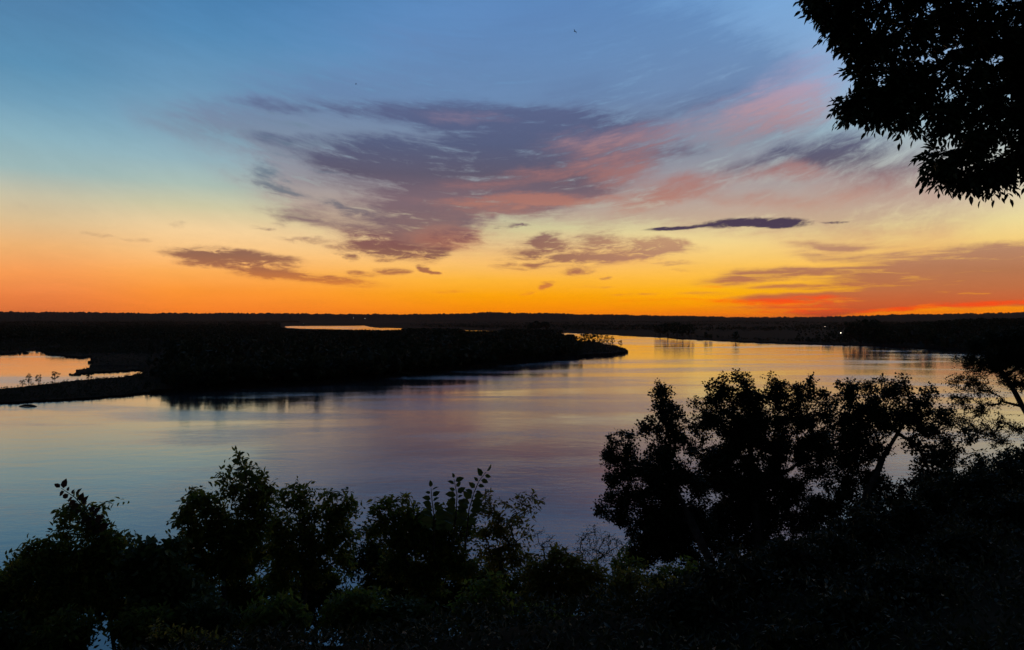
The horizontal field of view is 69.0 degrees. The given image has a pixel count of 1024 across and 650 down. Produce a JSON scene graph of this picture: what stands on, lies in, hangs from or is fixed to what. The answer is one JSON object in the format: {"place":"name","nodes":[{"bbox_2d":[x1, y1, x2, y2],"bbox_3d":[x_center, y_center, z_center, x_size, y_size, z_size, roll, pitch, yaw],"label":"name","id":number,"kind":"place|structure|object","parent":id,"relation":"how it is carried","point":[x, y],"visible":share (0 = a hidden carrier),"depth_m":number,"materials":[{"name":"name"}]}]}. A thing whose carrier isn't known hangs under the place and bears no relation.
{"place":"outdoors","nodes":[
{"label":"outdoors","id":0,"kind":"place"},
{"bbox_2d":[0,326,1023,649],"bbox_3d":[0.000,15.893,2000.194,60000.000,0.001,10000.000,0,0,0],"label":"river","id":1,"kind":"structure","parent":0,"point":[542,428],"depth_m":210.05,"materials":[{"name":"liquid"}]},
{"bbox_2d":[19,402,36,406],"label":"driftwood","id":2,"kind":"object","parent":1,"relation":"in","point":[28,405],"visible":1,"depth_m":272.28,"materials":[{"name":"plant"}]},
{"bbox_2d":[0,311,1023,403],"bbox_3d":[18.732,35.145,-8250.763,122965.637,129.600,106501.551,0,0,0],"label":"ground","id":3,"kind":"structure","parent":0,"point":[375,320],"depth_m":2176.21,"materials":[{"name":"soil"}]},
{"bbox_2d":[25,373,31,385],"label":"riverside tree","id":4,"kind":"object","parent":3,"relation":"on","point":[28,381],"visible":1,"depth_m":346.67,"materials":[{"name":"black plant"}]},
{"bbox_2d":[51,371,60,380],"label":"riverside tree","id":5,"kind":"object","parent":3,"relation":"on","point":[54,374],"visible":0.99,"depth_m":367.96,"materials":[{"name":"black plant"}]},
{"bbox_2d":[0,338,160,400],"bbox_3d":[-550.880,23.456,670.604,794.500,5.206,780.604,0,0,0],"label":"marsh brush","id":6,"kind":"object","parent":3,"relation":"on","point":[88,346],"visible":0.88,"depth_m":648.85,"materials":[{"name":"black plant"}]},
{"bbox_2d":[0,314,298,339],"bbox_3d":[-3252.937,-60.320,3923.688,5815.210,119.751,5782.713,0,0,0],"label":"woods","id":7,"kind":"object","parent":3,"relation":"on","point":[95,334],"visible":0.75,"depth_m":1834.58,"materials":[{"name":"black plant"}]},
{"bbox_2d":[0,326,597,387],"bbox_3d":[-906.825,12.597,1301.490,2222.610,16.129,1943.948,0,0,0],"label":"island woods","id":8,"kind":"object","parent":3,"relation":"on","point":[261,352],"visible":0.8,"depth_m":530.51,"materials":[{"name":"black plant"}]},
{"bbox_2d":[400,328,562,335],"bbox_3d":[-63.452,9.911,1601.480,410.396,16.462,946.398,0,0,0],"label":"channel woods","id":9,"kind":"object","parent":3,"relation":"on","point":[454,331],"visible":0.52,"depth_m":1167.29,"materials":[{"name":"black plant"}]},
{"bbox_2d":[526,323,535,328],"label":"riverside tree","id":10,"kind":"object","parent":3,"relation":"on","point":[529,326],"visible":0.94,"depth_m":1830.37,"materials":[{"name":"black plant"}]},
{"bbox_2d":[531,321,545,328],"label":"riverside tree","id":11,"kind":"object","parent":3,"relation":"on","point":[538,326],"visible":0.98,"depth_m":1825.85,"materials":[{"name":"black plant"}]},
{"bbox_2d":[542,321,550,329],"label":"riverside tree","id":12,"kind":"object","parent":3,"relation":"on","point":[548,325],"visible":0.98,"depth_m":1828.59,"materials":[{"name":"black plant"}]},
{"bbox_2d":[576,340,582,349],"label":"riverside tree","id":13,"kind":"object","parent":3,"relation":"on","point":[580,342],"visible":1,"depth_m":631.48,"materials":[{"name":"black plant"}]},
{"bbox_2d":[578,333,588,342],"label":"riverside tree","id":14,"kind":"object","parent":3,"relation":"on","point":[584,335],"visible":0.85,"depth_m":821.15,"materials":[{"name":"black plant"}]},
{"bbox_2d":[279,313,899,330],"bbox_3d":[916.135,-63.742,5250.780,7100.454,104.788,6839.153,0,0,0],"label":"field hedges","id":15,"kind":"object","parent":3,"relation":"on","point":[587,326],"visible":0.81,"depth_m":2759.59,"materials":[{"name":"black plant"}]},
{"bbox_2d":[587,333,596,345],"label":"riverside tree","id":16,"kind":"object","parent":3,"relation":"on","point":[592,335],"visible":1,"depth_m":806.70,"materials":[{"name":"black plant"}]},
{"bbox_2d":[567,341,625,356],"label":"tip brush","id":17,"kind":"object","parent":3,"relation":"on","point":[593,348],"visible":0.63,"depth_m":731.83,"materials":[{"name":"black plant"}]},
{"bbox_2d":[596,333,602,345],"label":"riverside tree","id":18,"kind":"object","parent":3,"relation":"on","point":[598,337],"visible":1,"depth_m":794.33,"materials":[{"name":"black plant"}]},
{"bbox_2d":[603,335,609,345],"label":"riverside tree","id":19,"kind":"object","parent":3,"relation":"on","point":[608,343],"visible":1,"depth_m":787.99,"materials":[{"name":"black plant"}]},
{"bbox_2d":[731,331,739,341],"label":"riverside tree","id":20,"kind":"object","parent":3,"relation":"on","point":[734,337],"visible":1,"depth_m":1034.93,"materials":[{"name":"black plant"}]},
{"bbox_2d":[655,333,900,344],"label":"bank brush","id":21,"kind":"object","parent":3,"relation":"on","point":[755,338],"visible":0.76,"depth_m":1016.16,"materials":[{"name":"black plant"}]},
{"bbox_2d":[795,317,1023,351],"bbox_3d":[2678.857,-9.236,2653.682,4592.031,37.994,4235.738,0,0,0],"label":"bank woods","id":22,"kind":"object","parent":3,"relation":"on","point":[945,331],"visible":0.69,"depth_m":1024.04,"materials":[{"name":"black plant"}]},
{"bbox_2d":[0,0,1023,317],"label":"sky","id":23,"kind":"structure","parent":0,"point":[649,157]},
{"bbox_2d":[260,483,1023,649],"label":"hillside","id":24,"kind":"structure","parent":0,"point":[881,640],"depth_m":4.85,"materials":[{"name":"black plant"}]},
{"bbox_2d":[0,603,109,649],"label":"shrub","id":25,"kind":"object","parent":24,"relation":"on","point":[66,631],"visible":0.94,"depth_m":6.14,"materials":[{"name":"green plant"}]},
{"bbox_2d":[0,533,125,633],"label":"shrub","id":26,"kind":"object","parent":24,"relation":"on","point":[46,568],"visible":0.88,"depth_m":6.73,"materials":[{"name":"black plant"}]},
{"bbox_2d":[42,491,140,649],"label":"shrub","id":27,"kind":"object","parent":24,"relation":"on","point":[109,544],"visible":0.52,"depth_m":6.92,"materials":[{"name":"black plant"}]},
{"bbox_2d":[54,478,109,535],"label":"leafy shoot","id":28,"kind":"object","parent":27,"relation":"attached to","point":[98,520],"visible":0.9,"depth_m":6.92,"materials":[{"name":"black plant"}]},
{"bbox_2d":[122,528,141,605],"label":"thicket shrub","id":29,"kind":"object","parent":24,"relation":"on","point":[129,539],"visible":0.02,"depth_m":8.97,"materials":[{"name":"black plant"}]},
{"bbox_2d":[100,599,183,649],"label":"shrub","id":30,"kind":"object","parent":24,"relation":"on","point":[129,629],"visible":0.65,"depth_m":6.09,"materials":[{"name":"green plant"}]},
{"bbox_2d":[105,528,225,611],"bbox_3d":[-3.068,2.743,6.603,1.006,1.830,0.595,0,0,0],"label":"shrub","id":31,"kind":"object","parent":24,"relation":"on","point":[156,569],"visible":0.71,"depth_m":6.51,"materials":[{"name":"black plant"}]},
{"bbox_2d":[145,618,262,649],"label":"shrub","id":32,"kind":"object","parent":24,"relation":"on","point":[180,629],"visible":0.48,"depth_m":5.00,"materials":[{"name":"green plant"}]},
{"bbox_2d":[168,590,242,649],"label":"shrub","id":33,"kind":"object","parent":24,"relation":"on","point":[210,613],"visible":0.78,"depth_m":6.12,"materials":[{"name":"green plant"}]},
{"bbox_2d":[165,447,288,640],"bbox_3d":[-2.998,2.811,7.755,1.306,3.090,0.715,0,0,0],"label":"sapling","id":34,"kind":"object","parent":24,"relation":"on","point":[233,541],"visible":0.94,"depth_m":7.72,"materials":[{"name":"black plant"}]},
{"bbox_2d":[232,445,258,504],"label":"leafy shoot","id":35,"kind":"object","parent":34,"relation":"attached to","point":[242,477],"visible":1,"depth_m":7.61,"materials":[{"name":"black plant"}]},
{"bbox_2d":[221,584,309,638],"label":"thicket shrub","id":36,"kind":"object","parent":24,"relation":"on","point":[254,611],"visible":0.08,"depth_m":8.92,"materials":[{"name":"black plant"}]},
{"bbox_2d":[242,536,289,604],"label":"thicket shrub","id":37,"kind":"object","parent":24,"relation":"on","point":[257,559],"visible":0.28,"depth_m":8.93,"materials":[{"name":"black plant"}]},
{"bbox_2d":[235,587,313,644],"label":"shrub","id":38,"kind":"object","parent":24,"relation":"on","point":[288,610],"visible":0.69,"depth_m":6.16,"materials":[{"name":"green plant"}]},
{"bbox_2d":[264,561,341,628],"bbox_3d":[-2.498,4.017,8.994,1.009,2.708,0.570,0,0,0],"label":"thicket shrub","id":39,"kind":"object","parent":24,"relation":"on","point":[312,595],"visible":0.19,"depth_m":8.90,"materials":[{"name":"black plant"}]},
{"bbox_2d":[250,476,365,642],"bbox_3d":[-2.256,3.027,8.073,1.232,2.734,0.949,0,0,0],"label":"sapling","id":40,"kind":"object","parent":24,"relation":"on","point":[309,548],"visible":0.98,"depth_m":8.15,"materials":[{"name":"black plant"}]},
{"bbox_2d":[293,579,349,638],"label":"thicket shrub","id":41,"kind":"object","parent":24,"relation":"on","point":[315,622],"visible":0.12,"depth_m":8.97,"materials":[{"name":"black plant"}]},
{"bbox_2d":[297,541,389,606],"bbox_3d":[-1.978,3.961,9.017,1.233,2.782,0.650,0,0,0],"label":"thicket shrub","id":42,"kind":"object","parent":24,"relation":"on","point":[335,579],"visible":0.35,"depth_m":8.93,"materials":[{"name":"black plant"}]},
{"bbox_2d":[313,583,393,645],"bbox_3d":[-1.299,2.618,6.218,0.766,0.953,0.488,0,0,0],"label":"shrub","id":43,"kind":"object","parent":24,"relation":"on","point":[354,606],"visible":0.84,"depth_m":6.14,"materials":[{"name":"green plant"}]},
{"bbox_2d":[333,515,394,639],"bbox_3d":[-1.740,3.783,9.048,0.883,2.989,0.540,0,0,0],"label":"thicket shrub","id":44,"kind":"object","parent":24,"relation":"on","point":[362,560],"visible":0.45,"depth_m":8.95,"materials":[{"name":"black plant"}]},
{"bbox_2d":[356,546,415,603],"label":"thicket shrub","id":45,"kind":"object","parent":24,"relation":"on","point":[397,588],"visible":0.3,"depth_m":8.89,"materials":[{"name":"black plant"}]},
{"bbox_2d":[357,492,482,608],"bbox_3d":[-0.943,2.945,8.026,1.214,2.280,0.960,0,1,38],"label":"sapling","id":46,"kind":"object","parent":24,"relation":"on","point":[407,533],"visible":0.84,"depth_m":7.93,"materials":[{"name":"black plant"}]},
{"bbox_2d":[421,480,446,549],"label":"leafy shoot","id":47,"kind":"object","parent":24,"relation":"on","point":[427,520],"visible":1,"depth_m":7.11,"materials":[{"name":"black plant"}]},
{"bbox_2d":[407,588,463,638],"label":"thicket shrub","id":48,"kind":"object","parent":24,"relation":"on","point":[442,602],"visible":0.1,"depth_m":8.91,"materials":[{"name":"black plant"}]},
{"bbox_2d":[424,561,467,634],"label":"thicket shrub","id":49,"kind":"object","parent":24,"relation":"on","point":[449,585],"visible":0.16,"depth_m":8.92,"materials":[{"name":"black plant"}]},
{"bbox_2d":[442,473,466,549],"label":"leafy shoot","id":50,"kind":"object","parent":24,"relation":"on","point":[449,514],"visible":1,"depth_m":7.09,"materials":[{"name":"black plant"}]},
{"bbox_2d":[458,465,490,549],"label":"leafy shoot","id":51,"kind":"object","parent":24,"relation":"on","point":[476,504],"visible":1,"depth_m":7.06,"materials":[{"name":"black plant"}]},
{"bbox_2d":[444,549,509,598],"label":"thicket shrub","id":52,"kind":"object","parent":24,"relation":"on","point":[459,587],"visible":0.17,"depth_m":8.94,"materials":[{"name":"black plant"}]},
{"bbox_2d":[444,568,527,634],"bbox_3d":[-0.193,2.485,6.204,0.766,0.916,0.555,0,0,0],"label":"shrub","id":53,"kind":"object","parent":24,"relation":"on","point":[484,589],"visible":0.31,"depth_m":6.16,"materials":[{"name":"green plant"}]},
{"bbox_2d":[468,555,540,599],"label":"thicket shrub","id":54,"kind":"object","parent":24,"relation":"on","point":[514,581],"visible":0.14,"depth_m":8.96,"materials":[{"name":"black plant"}]},
{"bbox_2d":[471,488,544,590],"bbox_3d":[-0.116,3.045,8.392,0.768,2.413,0.898,0,1,41],"label":"sapling","id":55,"kind":"object","parent":24,"relation":"on","point":[500,532],"visible":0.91,"depth_m":8.37,"materials":[{"name":"black plant"}]},
{"bbox_2d":[534,527,560,559],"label":"shrub","id":56,"kind":"object","parent":24,"relation":"on","point":[542,544],"visible":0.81,"depth_m":11.02,"materials":[{"name":"black plant"}]},
{"bbox_2d":[512,541,614,612],"bbox_3d":[0.519,2.949,7.540,1.175,1.443,0.671,0,0,0],"label":"shrub","id":57,"kind":"object","parent":24,"relation":"on","point":[549,572],"visible":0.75,"depth_m":7.54,"materials":[{"name":"green plant"}]},
{"bbox_2d":[112,484,1023,649],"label":"ground cover","id":58,"kind":"object","parent":24,"relation":"on","point":[249,639],"visible":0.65,"depth_m":4.64,"materials":[{"name":"black plant"}]},
{"bbox_2d":[573,524,622,584],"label":"shrub","id":59,"kind":"object","parent":24,"relation":"on","point":[603,555],"visible":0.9,"depth_m":9.51,"materials":[{"name":"black plant"}]},
{"bbox_2d":[591,561,684,617],"bbox_3d":[1.317,2.885,7.340,1.066,1.140,0.673,0,0,0],"label":"shrub","id":60,"kind":"object","parent":24,"relation":"on","point":[632,580],"visible":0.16,"depth_m":7.35,"materials":[{"name":"green plant"}]},
{"bbox_2d":[608,541,698,591],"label":"thicket shrub","id":61,"kind":"object","parent":24,"relation":"on","point":[676,571],"visible":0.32,"depth_m":8.98,"materials":[{"name":"black plant"}]},
{"bbox_2d":[590,377,721,576],"bbox_3d":[3.457,5.786,16.964,3.001,9.166,1.937,0,1,31],"label":"cottonwood","id":62,"kind":"object","parent":24,"relation":"on","point":[674,518],"visible":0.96,"depth_m":16.83,"materials":[{"name":"black plant"}]},
{"bbox_2d":[682,368,841,564],"bbox_3d":[6.329,6.565,18.899,4.337,10.962,2.023,0,0,0],"label":"cottonwood","id":63,"kind":"object","parent":24,"relation":"on","point":[742,508],"visible":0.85,"depth_m":18.77,"materials":[{"name":"black plant"}]},
{"bbox_2d":[791,372,980,544],"bbox_3d":[8.862,5.466,18.059,4.690,8.644,2.246,0,0,-21],"label":"cottonwood","id":64,"kind":"object","parent":24,"relation":"on","point":[855,437],"visible":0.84,"depth_m":17.87,"materials":[{"name":"black plant"}]},
{"bbox_2d":[793,0,1023,208],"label":"ash tree","id":65,"kind":"object","parent":24,"relation":"on","point":[910,86],"visible":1,"depth_m":6.88,"materials":[{"name":"black plant"}]},
{"bbox_2d":[905,471,955,524],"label":"hillside shrub","id":66,"kind":"object","parent":24,"relation":"on","point":[935,497],"visible":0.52,"depth_m":8.90,"materials":[{"name":"black plant"}]},
{"bbox_2d":[926,460,1012,508],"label":"hillside shrub","id":67,"kind":"object","parent":24,"relation":"on","point":[985,485],"visible":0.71,"depth_m":10.04,"materials":[{"name":"black plant"}]},
{"bbox_2d":[941,324,1023,450],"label":"honey locust","id":68,"kind":"object","parent":24,"relation":"on","point":[1000,364],"visible":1,"depth_m":23.89,"materials":[{"name":"black plant"}]},
{"bbox_2d":[953,448,1023,492],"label":"hillside shrub","id":69,"kind":"object","parent":24,"relation":"on","point":[1015,474],"visible":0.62,"depth_m":11.80,"materials":[{"name":"black plant"}]},
{"bbox_2d":[989,440,1023,475],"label":"hillside shrub","id":70,"kind":"object","parent":24,"relation":"on","point":[1010,455],"visible":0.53,"depth_m":13.35,"materials":[{"name":"black plant"}]}
]}

